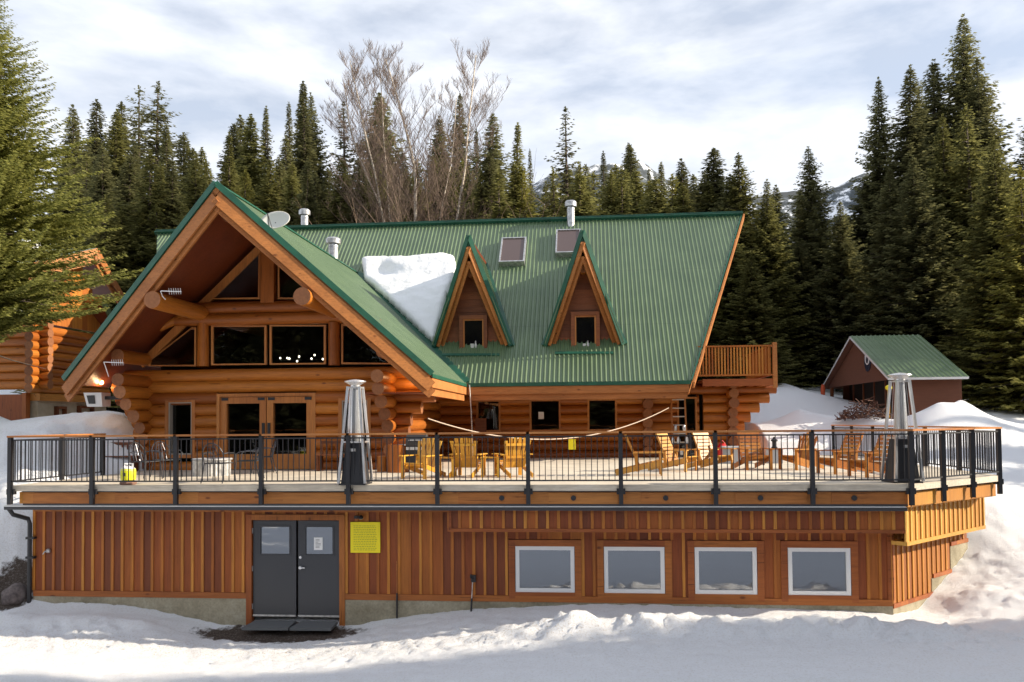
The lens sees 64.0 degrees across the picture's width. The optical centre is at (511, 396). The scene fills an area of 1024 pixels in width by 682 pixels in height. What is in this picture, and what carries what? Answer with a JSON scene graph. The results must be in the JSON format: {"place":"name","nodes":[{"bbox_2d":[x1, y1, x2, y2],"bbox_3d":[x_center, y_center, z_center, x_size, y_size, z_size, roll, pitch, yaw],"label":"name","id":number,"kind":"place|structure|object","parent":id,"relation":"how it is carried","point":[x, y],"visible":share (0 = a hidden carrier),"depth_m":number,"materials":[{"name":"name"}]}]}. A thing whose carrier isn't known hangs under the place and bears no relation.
{"place":"outdoors","nodes":[
{"label":"outdoors","id":0,"kind":"place"},
{"bbox_2d":[362,252,455,341],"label":"roof snow","id":1,"kind":"structure","parent":0,"point":[413,289],"depth_m":31.79,"materials":[{"name":"snow"}]},
{"bbox_2d":[0,310,1023,681],"bbox_3d":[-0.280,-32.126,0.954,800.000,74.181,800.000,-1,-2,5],"label":"snow ground","id":2,"kind":"structure","parent":0,"point":[964,622],"depth_m":16.33,"materials":[{"name":"snow"}]},
{"bbox_2d":[1,583,26,604],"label":"boulder","id":3,"kind":"object","parent":2,"relation":"on","point":[14,593],"visible":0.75,"depth_m":18.84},
{"bbox_2d":[10,161,93,393],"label":"conifer tree","id":4,"kind":"object","parent":2,"relation":"on","point":[67,190],"visible":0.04,"depth_m":51.95,"materials":[{"name":"green plant"}]},
{"bbox_2d":[0,248,122,420],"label":"log cabin","id":5,"kind":"object","parent":2,"relation":"on","point":[54,349],"visible":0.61,"depth_m":32.09,"materials":[{"name":"wood"}]},
{"bbox_2d":[0,393,29,420],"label":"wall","id":6,"kind":"structure","parent":5,"relation":"in","point":[12,406],"depth_m":31.58,"materials":[{"name":"brown wood"}]},
{"bbox_2d":[41,104,94,238],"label":"conifer tree","id":7,"kind":"object","parent":2,"relation":"on","point":[72,126],"visible":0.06,"depth_m":65.96,"materials":[{"name":"green plant"}]},
{"bbox_2d":[0,0,144,368],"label":"spruce tree","id":8,"kind":"object","parent":2,"relation":"on","point":[21,163],"visible":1,"depth_m":27.07,"materials":[{"name":"green plant"}]},
{"bbox_2d":[15,194,147,409],"bbox_3d":[-24.474,-5.233,49.175,9.939,13.868,9.848,0,-1,41],"label":"conifer tree","id":9,"kind":"object","parent":2,"relation":"on","point":[97,238],"visible":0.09,"depth_m":48.95,"materials":[{"name":"green plant"}]},
{"bbox_2d":[79,99,107,182],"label":"conifer tree","id":10,"kind":"object","parent":2,"relation":"on","point":[95,130],"visible":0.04,"depth_m":70.17,"materials":[{"name":"green plant"}]},
{"bbox_2d":[81,144,120,246],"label":"conifer tree","id":11,"kind":"object","parent":2,"relation":"on","point":[103,187],"visible":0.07,"depth_m":55.41,"materials":[{"name":"green plant"}]},
{"bbox_2d":[67,207,153,410],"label":"conifer tree","id":12,"kind":"object","parent":2,"relation":"on","point":[130,260],"visible":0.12,"depth_m":49.13,"materials":[{"name":"green plant"}]},
{"bbox_2d":[87,108,135,209],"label":"conifer tree","id":13,"kind":"object","parent":2,"relation":"on","point":[117,148],"visible":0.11,"depth_m":63.69,"materials":[{"name":"green plant"}]},
{"bbox_2d":[90,152,147,243],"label":"conifer tree","id":14,"kind":"object","parent":2,"relation":"on","point":[127,173],"visible":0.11,"depth_m":53.63,"materials":[{"name":"green plant"}]},
{"bbox_2d":[91,203,167,407],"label":"conifer tree","id":15,"kind":"object","parent":2,"relation":"on","point":[150,252],"visible":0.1,"depth_m":50.28,"materials":[{"name":"green plant"}]},
{"bbox_2d":[116,85,155,194],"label":"conifer tree","id":16,"kind":"object","parent":2,"relation":"on","point":[134,137],"visible":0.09,"depth_m":74.12,"materials":[{"name":"green plant"}]},
{"bbox_2d":[106,149,183,392],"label":"conifer tree","id":17,"kind":"object","parent":2,"relation":"on","point":[144,207],"visible":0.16,"depth_m":51.53,"materials":[{"name":"green plant"}]},
{"bbox_2d":[101,81,190,201],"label":"conifer tree","id":18,"kind":"object","parent":2,"relation":"on","point":[157,115],"visible":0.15,"depth_m":70.63,"materials":[{"name":"green plant"}]},
{"bbox_2d":[112,152,208,405],"bbox_3d":[-19.230,-6.648,50.111,9.235,16.468,10.037,0,1,30],"label":"conifer tree","id":19,"kind":"object","parent":2,"relation":"on","point":[194,196],"visible":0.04,"depth_m":49.71,"materials":[{"name":"green plant"}]},
{"bbox_2d":[156,123,181,200],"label":"conifer tree","id":20,"kind":"object","parent":2,"relation":"on","point":[166,142],"visible":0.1,"depth_m":60.77,"materials":[{"name":"green plant"}]},
{"bbox_2d":[151,157,187,257],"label":"conifer tree","id":21,"kind":"object","parent":2,"relation":"on","point":[172,187],"visible":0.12,"depth_m":52.11,"materials":[{"name":"green plant"}]},
{"bbox_2d":[219,132,238,191],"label":"conifer tree","id":22,"kind":"object","parent":2,"relation":"on","point":[228,179],"visible":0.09,"depth_m":54.33,"materials":[{"name":"green plant"}]},
{"bbox_2d":[233,113,272,205],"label":"conifer tree","id":23,"kind":"object","parent":2,"relation":"on","point":[252,163],"visible":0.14,"depth_m":66.41,"materials":[{"name":"green plant"}]},
{"bbox_2d":[242,620,295,630],"bbox_3d":[-5.370,5.054,18.120,1.046,0.105,0.510,-1,-2,5],"label":"doormat","id":24,"kind":"object","parent":2,"relation":"on","point":[282,625],"visible":1,"depth_m":18.04,"materials":[{"name":"grey"}]},
{"bbox_2d":[251,157,290,218],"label":"conifer tree","id":25,"kind":"object","parent":2,"relation":"on","point":[267,198],"visible":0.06,"depth_m":57.30,"materials":[{"name":"green plant"}]},
{"bbox_2d":[277,162,302,224],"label":"conifer tree","id":26,"kind":"object","parent":2,"relation":"on","point":[292,181],"visible":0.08,"depth_m":56.10,"materials":[{"name":"green plant"}]},
{"bbox_2d":[291,80,323,205],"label":"conifer tree","id":27,"kind":"object","parent":2,"relation":"on","point":[305,153],"visible":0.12,"depth_m":66.11,"materials":[{"name":"green plant"}]},
{"bbox_2d":[290,158,324,224],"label":"conifer tree","id":28,"kind":"object","parent":2,"relation":"on","point":[309,205],"visible":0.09,"depth_m":51.29,"materials":[{"name":"green plant"}]},
{"bbox_2d":[289,621,337,630],"bbox_3d":[-4.362,5.043,18.035,0.930,0.105,0.490,-1,-2,5],"label":"doormat","id":29,"kind":"object","parent":2,"relation":"on","point":[315,626],"visible":1,"depth_m":17.93,"materials":[{"name":"grey"}]},
{"bbox_2d":[293,92,337,205],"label":"conifer tree","id":30,"kind":"object","parent":2,"relation":"on","point":[317,147],"visible":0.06,"depth_m":68.17,"materials":[{"name":"green plant"}]},
{"bbox_2d":[310,157,366,223],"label":"conifer tree","id":31,"kind":"object","parent":2,"relation":"on","point":[334,216],"visible":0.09,"depth_m":51.63,"materials":[{"name":"green plant"}]},
{"bbox_2d":[337,158,376,223],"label":"conifer tree","id":32,"kind":"object","parent":2,"relation":"on","point":[364,198],"visible":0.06,"depth_m":50.92,"materials":[{"name":"green plant"}]},
{"bbox_2d":[335,92,409,205],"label":"conifer tree","id":33,"kind":"object","parent":2,"relation":"on","point":[390,137],"visible":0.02,"depth_m":67.92,"materials":[{"name":"green plant"}]},
{"bbox_2d":[319,54,429,222],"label":"birch tree","id":34,"kind":"object","parent":2,"relation":"on","point":[346,105],"visible":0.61,"depth_m":49.21,"materials":[{"name":"brown plant"}]},
{"bbox_2d":[322,40,447,222],"bbox_3d":[-7.839,-10.352,50.968,8.107,23.636,6.420,-1,-2,5],"label":"birch tree","id":35,"kind":"object","parent":2,"relation":"on","point":[377,65],"visible":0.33,"depth_m":50.85,"materials":[{"name":"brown plant"}]},
{"bbox_2d":[328,43,453,222],"bbox_3d":[-6.989,-9.439,48.609,5.880,22.046,7.594,-1,-2,21],"label":"birch tree","id":36,"kind":"object","parent":2,"relation":"on","point":[352,96],"visible":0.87,"depth_m":47.53,"materials":[{"name":"grey plant"}]},
{"bbox_2d":[350,39,456,222],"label":"birch tree","id":37,"kind":"object","parent":2,"relation":"on","point":[406,131],"visible":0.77,"depth_m":48.72,"materials":[{"name":"grey plant"}]},
{"bbox_2d":[381,82,494,220],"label":"birch tree","id":38,"kind":"object","parent":2,"relation":"on","point":[455,110],"visible":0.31,"depth_m":51.21,"materials":[{"name":"brown plant"}]},
{"bbox_2d":[408,37,508,220],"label":"birch tree","id":39,"kind":"object","parent":2,"relation":"on","point":[467,143],"visible":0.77,"depth_m":48.74,"materials":[{"name":"grey plant"}]},
{"bbox_2d":[444,93,481,204],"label":"conifer tree","id":40,"kind":"object","parent":2,"relation":"on","point":[457,116],"visible":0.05,"depth_m":69.15,"materials":[{"name":"green plant"}]},
{"bbox_2d":[467,153,507,217],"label":"conifer tree","id":41,"kind":"object","parent":2,"relation":"on","point":[490,171],"visible":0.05,"depth_m":52.31,"materials":[{"name":"green plant"}]},
{"bbox_2d":[463,113,513,207],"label":"conifer tree","id":42,"kind":"object","parent":2,"relation":"on","point":[494,151],"visible":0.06,"depth_m":62.86,"materials":[{"name":"green plant"}]},
{"bbox_2d":[3,181,985,625],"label":"log lodge","id":43,"kind":"structure","parent":2,"relation":"on","point":[569,323],"depth_m":23.05,"materials":[{"name":"wood"}]},
{"bbox_2d":[84,393,121,406],"bbox_3d":[-11.696,0.082,23.651,1.180,0.400,0.412,-1,-2,5],"label":"wall box","id":44,"kind":"object","parent":43,"relation":"attached to","point":[98,399],"visible":0.88,"depth_m":23.52,"materials":[{"name":"white paint"}]},
{"bbox_2d":[165,400,196,457],"bbox_3d":[-9.649,0.923,23.958,0.909,1.724,0.270,-1,-2,5],"label":"window","id":45,"kind":"structure","parent":43,"relation":"in","point":[168,407],"depth_m":23.86,"materials":[{"name":"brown wood"}]},
{"bbox_2d":[211,325,266,364],"bbox_3d":[-7.966,-1.511,23.913,1.674,1.182,0.083,-1,-2,5],"label":"window","id":46,"kind":"structure","parent":43,"relation":"in","point":[265,326],"depth_m":23.87,"materials":[{"name":"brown wood"}]},
{"bbox_2d":[220,397,266,468],"bbox_3d":[-7.774,1.050,23.762,1.370,2.086,0.200,-1,-2,5],"label":"glass door","id":47,"kind":"structure","parent":43,"relation":"in","point":[224,401],"depth_m":23.71,"materials":[{"name":"brown wood"}]},
{"bbox_2d":[253,520,296,616],"bbox_3d":[-5.361,3.873,18.515,1.000,2.150,0.070,-1,-2,5],"label":"door","id":48,"kind":"structure","parent":43,"relation":"in","point":[274,541],"depth_m":18.50,"materials":[{"name":"grey"}]},
{"bbox_2d":[267,396,311,468],"bbox_3d":[-6.386,1.034,23.632,1.370,2.086,0.200,-1,-2,5],"label":"glass door","id":49,"kind":"structure","parent":43,"relation":"in","point":[271,401],"depth_m":23.56,"materials":[{"name":"brown wood"}]},
{"bbox_2d":[269,325,326,364],"bbox_3d":[-6.203,-1.515,23.747,1.682,1.174,0.083,-1,-2,5],"label":"window","id":50,"kind":"structure","parent":43,"relation":"in","point":[270,326],"depth_m":23.74,"materials":[{"name":"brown wood"}]},
{"bbox_2d":[298,520,338,616],"bbox_3d":[-4.343,3.860,18.394,0.950,2.150,0.120,-1,-2,5],"label":"door","id":51,"kind":"structure","parent":43,"relation":"in","point":[318,540],"depth_m":18.41,"materials":[{"name":"grey"}]},
{"bbox_2d":[338,398,371,456],"bbox_3d":[-4.475,0.864,23.472,0.948,1.724,0.270,-1,-2,5],"label":"window","id":52,"kind":"structure","parent":43,"relation":"in","point":[341,401],"depth_m":23.37,"materials":[{"name":"brown wood"}]},
{"bbox_2d":[350,522,379,552],"bbox_3d":[-3.268,3.134,18.263,0.674,0.679,0.022,-1,-2,5],"label":"notice board","id":53,"kind":"object","parent":43,"relation":"attached to","point":[365,537],"visible":1,"depth_m":18.25,"materials":[{"name":"yellow"}]},
{"bbox_2d":[13,455,997,506],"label":"deck","id":54,"kind":"structure","parent":43,"relation":"on","point":[698,493],"depth_m":17.79,"materials":[{"name":"concrete"}]},
{"bbox_2d":[192,457,232,476],"bbox_3d":[-7.790,1.815,21.269,1.020,0.450,1.020,-1,-2,5],"label":"fire pit","id":55,"kind":"object","parent":54,"relation":"on","point":[210,468],"visible":0.76,"depth_m":20.91,"materials":[{"name":"grey"}]},
{"bbox_2d":[337,379,372,484],"bbox_3d":[-3.404,0.758,17.814,0.630,2.280,0.630,-1,-2,5],"label":"patio heater","id":56,"kind":"object","parent":54,"relation":"on","point":[355,422],"visible":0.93,"depth_m":17.66,"materials":[{"name":"metal"}]},
{"bbox_2d":[387,444,408,472],"bbox_3d":[-3.045,1.648,21.943,0.586,0.740,0.602,-1,-2,5],"label":"log stump","id":57,"kind":"object","parent":54,"relation":"on","point":[395,458],"visible":0.69,"depth_m":21.68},
{"bbox_2d":[399,438,445,478],"bbox_3d":[-2.108,1.456,19.656,0.810,0.972,1.045,-1,-2,27],"label":"adirondack chair","id":58,"kind":"object","parent":54,"relation":"on","point":[425,459],"visible":0.7,"depth_m":19.71,"materials":[{"name":"wood"}]},
{"bbox_2d":[449,438,487,477],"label":"adirondack chair","id":59,"kind":"object","parent":54,"relation":"on","point":[470,458],"visible":0.77,"depth_m":19.80,"materials":[{"name":"wood"}]},
{"bbox_2d":[6,425,1003,504],"bbox_3d":[1.668,1.582,20.266,25.721,1.530,11.580,0,-2,-20],"label":"deck railing","id":60,"kind":"object","parent":54,"relation":"on","point":[970,435],"visible":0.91,"depth_m":17.57,"materials":[{"name":"black metal"}]},
{"bbox_2d":[492,437,532,477],"bbox_3d":[0.052,1.442,19.815,0.810,0.972,1.045,0,-2,-20],"label":"adirondack chair","id":61,"kind":"object","parent":54,"relation":"on","point":[513,458],"visible":0.7,"depth_m":19.66,"materials":[{"name":"wood"}]},
{"bbox_2d":[615,437,664,475],"bbox_3d":[3.112,1.418,20.026,1.181,0.980,0.820,-1,-2,7],"label":"chair","id":62,"kind":"object","parent":54,"relation":"on","point":[655,463],"visible":0.78,"depth_m":19.71,"materials":[{"name":"brown wood"}]},
{"bbox_2d":[648,433,699,471],"bbox_3d":[4.233,1.454,21.570,1.181,0.980,0.820,-2,-2,37],"label":"chair","id":63,"kind":"object","parent":54,"relation":"on","point":[676,459],"visible":0.84,"depth_m":21.48,"materials":[{"name":"yellow wood"}]},
{"bbox_2d":[687,433,736,468],"bbox_3d":[5.327,1.460,22.120,0.820,0.980,1.181,1,-2,-35],"label":"chair","id":64,"kind":"object","parent":54,"relation":"on","point":[706,459],"visible":0.59,"depth_m":22.12,"materials":[{"name":"brown wood"}]},
{"bbox_2d":[734,432,774,469],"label":"chair","id":65,"kind":"object","parent":54,"relation":"on","point":[754,455],"visible":0.73,"depth_m":22.04,"materials":[{"name":"red wood"}]},
{"bbox_2d":[776,432,823,469],"bbox_3d":[7.666,1.432,21.722,1.045,0.972,0.810,0,-2,-23],"label":"adirondack chair","id":66,"kind":"object","parent":54,"relation":"on","point":[796,456],"visible":0.69,"depth_m":21.79,"materials":[{"name":"orange wood"}]},
{"bbox_2d":[815,433,872,474],"bbox_3d":[8.099,1.373,19.979,1.181,0.980,0.820,0,-2,-17],"label":"chair","id":67,"kind":"object","parent":54,"relation":"on","point":[833,459],"visible":0.74,"depth_m":20.00,"materials":[{"name":"red wood"}]},
{"bbox_2d":[843,435,893,477],"bbox_3d":[8.393,1.336,18.826,1.181,0.980,0.820,0,-2,-13],"label":"chair","id":68,"kind":"object","parent":54,"relation":"on","point":[870,461],"visible":0.49,"depth_m":18.96,"materials":[{"name":"red wood"}]},
{"bbox_2d":[881,373,924,482],"bbox_3d":[8.095,0.636,17.055,0.630,2.280,0.630,0,-2,-3],"label":"patio heater","id":69,"kind":"object","parent":54,"relation":"on","point":[900,414],"visible":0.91,"depth_m":16.93,"materials":[{"name":"silver metal"}]},
{"bbox_2d":[515,546,574,592],"bbox_3d":[0.724,3.768,17.950,1.288,1.000,0.120,-1,-2,5],"label":"window","id":70,"kind":"structure","parent":43,"relation":"in","point":[538,568],"depth_m":17.93,"materials":[{"name":"glass"}]},
{"bbox_2d":[604,547,664,593],"bbox_3d":[2.650,3.746,17.770,1.295,1.000,0.120,-1,-2,5],"label":"window","id":71,"kind":"structure","parent":43,"relation":"in","point":[626,569],"depth_m":17.76,"materials":[{"name":"glass"}]},
{"bbox_2d":[694,547,756,594],"bbox_3d":[4.581,3.724,17.589,1.301,1.000,0.120,-1,-2,5],"label":"window","id":72,"kind":"structure","parent":43,"relation":"in","point":[718,570],"depth_m":17.57,"materials":[{"name":"glass"}]},
{"bbox_2d":[788,548,850,595],"bbox_3d":[6.516,3.701,17.407,1.285,1.000,0.120,-1,-2,5],"label":"window","id":73,"kind":"structure","parent":43,"relation":"in","point":[811,571],"depth_m":17.39,"materials":[{"name":"glass"}]},
{"bbox_2d":[475,169,525,218],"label":"conifer tree","id":74,"kind":"object","parent":2,"relation":"on","point":[497,210],"visible":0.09,"depth_m":48.90,"materials":[{"name":"green plant"}]},
{"bbox_2d":[494,161,533,217],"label":"conifer tree","id":75,"kind":"object","parent":2,"relation":"on","point":[512,184],"visible":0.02,"depth_m":51.01,"materials":[{"name":"green plant"}]},
{"bbox_2d":[501,165,544,217],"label":"conifer tree","id":76,"kind":"object","parent":2,"relation":"on","point":[522,200],"visible":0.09,"depth_m":50.99,"materials":[{"name":"green plant"}]},
{"bbox_2d":[532,167,567,216],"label":"conifer tree","id":77,"kind":"object","parent":2,"relation":"on","point":[556,196],"visible":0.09,"depth_m":50.07,"materials":[{"name":"green plant"}]},
{"bbox_2d":[533,106,595,216],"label":"conifer tree","id":78,"kind":"object","parent":2,"relation":"on","point":[565,178],"visible":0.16,"depth_m":56.03,"materials":[{"name":"green plant"}]},
{"bbox_2d":[545,161,610,216],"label":"conifer tree","id":79,"kind":"object","parent":2,"relation":"on","point":[577,170],"visible":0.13,"depth_m":48.04,"materials":[{"name":"green plant"}]},
{"bbox_2d":[608,165,647,214],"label":"conifer tree","id":80,"kind":"object","parent":2,"relation":"on","point":[621,198],"visible":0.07,"depth_m":49.14,"materials":[{"name":"green plant"}]},
{"bbox_2d":[636,176,716,382],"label":"conifer tree","id":81,"kind":"object","parent":2,"relation":"on","point":[654,208],"visible":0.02,"depth_m":47.31,"materials":[{"name":"green plant"}]},
{"bbox_2d":[687,148,753,223],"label":"conifer tree","id":82,"kind":"object","parent":2,"relation":"on","point":[714,177],"visible":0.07,"depth_m":51.11,"materials":[{"name":"green plant"}]},
{"bbox_2d":[697,230,793,381],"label":"conifer tree","id":83,"kind":"object","parent":2,"relation":"on","point":[732,279],"visible":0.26,"depth_m":42.93,"materials":[{"name":"green plant"}]},
{"bbox_2d":[698,254,811,388],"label":"conifer tree","id":84,"kind":"object","parent":2,"relation":"on","point":[749,327],"visible":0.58,"depth_m":40.69,"materials":[{"name":"green plant"}]},
{"bbox_2d":[697,152,825,380],"bbox_3d":[13.387,-7.026,47.060,9.531,14.339,8.770,0,-3,-42],"label":"conifer tree","id":85,"kind":"object","parent":2,"relation":"on","point":[741,189],"visible":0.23,"depth_m":46.88,"materials":[{"name":"green plant"}]},
{"bbox_2d":[710,179,825,386],"bbox_3d":[13.894,-5.946,45.065,6.748,12.176,7.334,1,-1,-24],"label":"conifer tree","id":86,"kind":"object","parent":2,"relation":"on","point":[766,260],"visible":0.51,"depth_m":44.55,"materials":[{"name":"green plant"}]},
{"bbox_2d":[769,184,796,274],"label":"conifer tree","id":87,"kind":"object","parent":2,"relation":"on","point":[779,205],"visible":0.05,"depth_m":52.90,"materials":[{"name":"green plant"}]},
{"bbox_2d":[780,241,834,380],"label":"conifer tree","id":88,"kind":"object","parent":2,"relation":"on","point":[799,276],"visible":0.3,"depth_m":46.50,"materials":[{"name":"green plant"}]},
{"bbox_2d":[778,146,866,366],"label":"conifer tree","id":89,"kind":"object","parent":2,"relation":"on","point":[811,236],"visible":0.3,"depth_m":48.59,"materials":[{"name":"green plant"}]},
{"bbox_2d":[791,201,876,386],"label":"conifer tree","id":90,"kind":"object","parent":2,"relation":"on","point":[840,281],"visible":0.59,"depth_m":44.49,"materials":[{"name":"green plant"}]},
{"bbox_2d":[823,181,879,294],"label":"conifer tree","id":91,"kind":"object","parent":2,"relation":"on","point":[857,232],"visible":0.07,"depth_m":50.35,"materials":[{"name":"green plant"}]},
{"bbox_2d":[834,396,893,420],"bbox_3d":[13.486,0.451,31.172,2.306,0.930,1.761,-1,-2,5],"label":"brush pile","id":92,"kind":"object","parent":2,"relation":"on","point":[870,413],"visible":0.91,"depth_m":30.98,"materials":[{"name":"brown"}]},
{"bbox_2d":[847,76,898,305],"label":"conifer tree","id":93,"kind":"object","parent":2,"relation":"on","point":[874,178],"visible":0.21,"depth_m":50.15,"materials":[{"name":"green plant"}]},
{"bbox_2d":[819,168,943,391],"bbox_3d":[19.742,-5.711,42.492,6.610,12.462,6.520,0,-2,-17],"label":"conifer tree","id":94,"kind":"object","parent":2,"relation":"on","point":[890,199],"visible":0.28,"depth_m":42.48,"materials":[{"name":"green plant"}]},
{"bbox_2d":[823,334,968,415],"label":"shed","id":95,"kind":"structure","parent":2,"relation":"on","point":[863,367],"depth_m":34.27,"materials":[{"name":"green metal"}]},
{"bbox_2d":[862,64,939,293],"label":"conifer tree","id":96,"kind":"object","parent":2,"relation":"on","point":[910,136],"visible":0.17,"depth_m":47.76,"materials":[{"name":"green plant"}]},
{"bbox_2d":[842,155,990,395],"bbox_3d":[20.214,-5.648,40.614,7.858,12.943,7.583,-1,-4,-11],"label":"conifer tree","id":97,"kind":"object","parent":2,"relation":"on","point":[921,277],"visible":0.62,"depth_m":40.19,"materials":[{"name":"green plant"}]},
{"bbox_2d":[911,58,962,216],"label":"conifer tree","id":98,"kind":"object","parent":2,"relation":"on","point":[931,95],"visible":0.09,"depth_m":50.03,"materials":[{"name":"green plant"}]},
{"bbox_2d":[922,113,980,385],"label":"conifer tree","id":99,"kind":"object","parent":2,"relation":"on","point":[940,159],"visible":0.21,"depth_m":42.33,"materials":[{"name":"green plant"}]},
{"bbox_2d":[912,103,1023,394],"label":"conifer tree","id":100,"kind":"object","parent":2,"relation":"on","point":[970,171],"visible":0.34,"depth_m":41.13,"materials":[{"name":"green plant"}]},
{"bbox_2d":[924,13,1020,216],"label":"conifer tree","id":101,"kind":"object","parent":2,"relation":"on","point":[962,60],"visible":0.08,"depth_m":49.80,"materials":[{"name":"green plant"}]},
{"bbox_2d":[933,136,1023,407],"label":"conifer tree","id":102,"kind":"object","parent":2,"relation":"on","point":[987,214],"visible":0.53,"depth_m":36.41,"materials":[{"name":"green plant"}]},
{"bbox_2d":[935,58,1023,219],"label":"conifer tree","id":103,"kind":"object","parent":2,"relation":"on","point":[983,98],"visible":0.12,"depth_m":48.10,"materials":[{"name":"green plant"}]},
{"bbox_2d":[957,167,1023,412],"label":"conifer tree","id":104,"kind":"object","parent":2,"relation":"on","point":[1014,297],"visible":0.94,"depth_m":34.28,"materials":[{"name":"green plant"}]},
{"bbox_2d":[0,0,1023,231],"label":"sky","id":105,"kind":"structure","parent":0,"point":[764,81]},
{"bbox_2d":[529,163,898,245],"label":"mountain","id":106,"kind":"structure","parent":0,"point":[842,193],"depth_m":584.80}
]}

